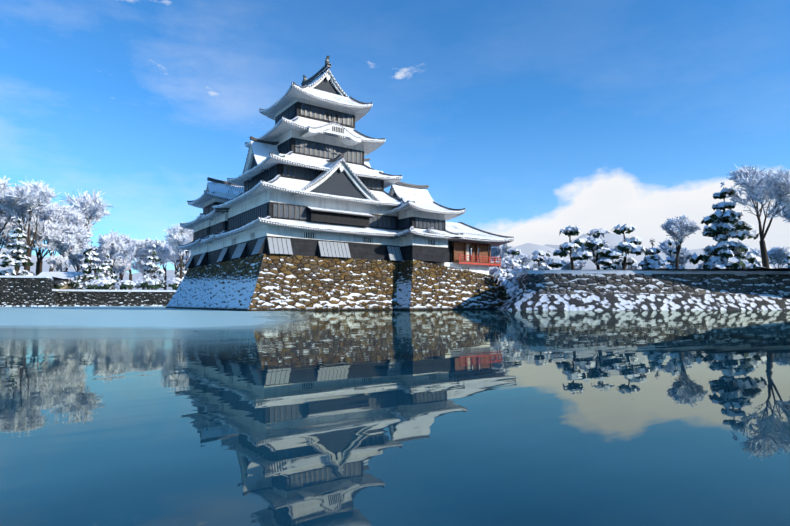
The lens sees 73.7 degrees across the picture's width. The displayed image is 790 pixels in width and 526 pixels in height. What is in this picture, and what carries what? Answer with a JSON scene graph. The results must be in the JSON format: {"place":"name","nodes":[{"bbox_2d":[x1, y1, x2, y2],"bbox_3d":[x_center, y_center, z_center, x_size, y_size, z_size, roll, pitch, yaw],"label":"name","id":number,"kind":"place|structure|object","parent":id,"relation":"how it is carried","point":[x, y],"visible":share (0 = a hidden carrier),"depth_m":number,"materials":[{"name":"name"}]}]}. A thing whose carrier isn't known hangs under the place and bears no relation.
{"place":"outdoors","nodes":[
{"label":"outdoors","id":0,"kind":"place"},
{"bbox_2d":[0,275,176,306],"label":"stone wall","id":1,"kind":"structure","parent":0,"point":[26,291],"depth_m":111.43,"materials":[{"name":"stone"}]},
{"bbox_2d":[37,272,92,288],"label":"house","id":2,"kind":"structure","parent":1,"relation":"on","point":[66,275],"depth_m":124.31,"materials":[{"name":"beige"}]},
{"bbox_2d":[0,233,787,289],"bbox_3d":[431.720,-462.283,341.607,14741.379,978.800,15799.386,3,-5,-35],"label":"mountains","id":3,"kind":"structure","parent":0,"point":[613,239],"depth_m":5714.09,"materials":[{"name":"white snow"}]},
{"bbox_2d":[0,306,789,525],"bbox_3d":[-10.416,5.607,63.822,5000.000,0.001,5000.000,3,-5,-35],"label":"water","id":4,"kind":"structure","parent":0,"point":[136,416],"depth_m":3.70,"materials":[{"name":"blue liquid"}]},
{"bbox_2d":[165,254,509,310],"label":"stone bases","id":5,"kind":"object","parent":4,"relation":"in","point":[269,282],"visible":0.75,"depth_m":58.15,"materials":[{"name":"stone"}]},
{"bbox_2d":[178,177,243,267],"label":"castle turret","id":6,"kind":"object","parent":5,"relation":"on","point":[204,247],"visible":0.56,"depth_m":71.43,"materials":[{"name":"paint"}]},
{"bbox_2d":[209,56,415,261],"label":"keep","id":7,"kind":"structure","parent":5,"relation":"on","point":[311,181],"depth_m":59.27,"materials":[{"name":"paint"}]},
{"bbox_2d":[386,181,465,263],"bbox_3d":[1.892,-5.064,65.943,8.902,10.200,11.134,3,-5,-35],"label":"castle turret","id":8,"kind":"object","parent":5,"relation":"on","point":[421,215],"visible":0.56,"depth_m":62.65,"materials":[{"name":"paint"}]},
{"bbox_2d":[424,222,513,274],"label":"moon-viewing pavilion","id":9,"kind":"structure","parent":5,"relation":"on","point":[461,256],"depth_m":67.13,"materials":[{"name":"paint"}]},
{"bbox_2d":[0,0,789,273],"label":"sky","id":10,"kind":"structure","parent":0,"point":[536,119],"materials":[{"name":"blue"}]},
{"bbox_2d":[499,268,789,310],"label":"bank","id":11,"kind":"structure","parent":0,"point":[656,289],"depth_m":56.00,"materials":[{"name":"stone"}]},
{"bbox_2d":[0,162,789,298],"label":"frosty tree","id":12,"kind":"object","parent":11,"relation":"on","point":[65,228],"visible":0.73,"depth_m":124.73,"materials":[{"name":"white plant"}]}
]}

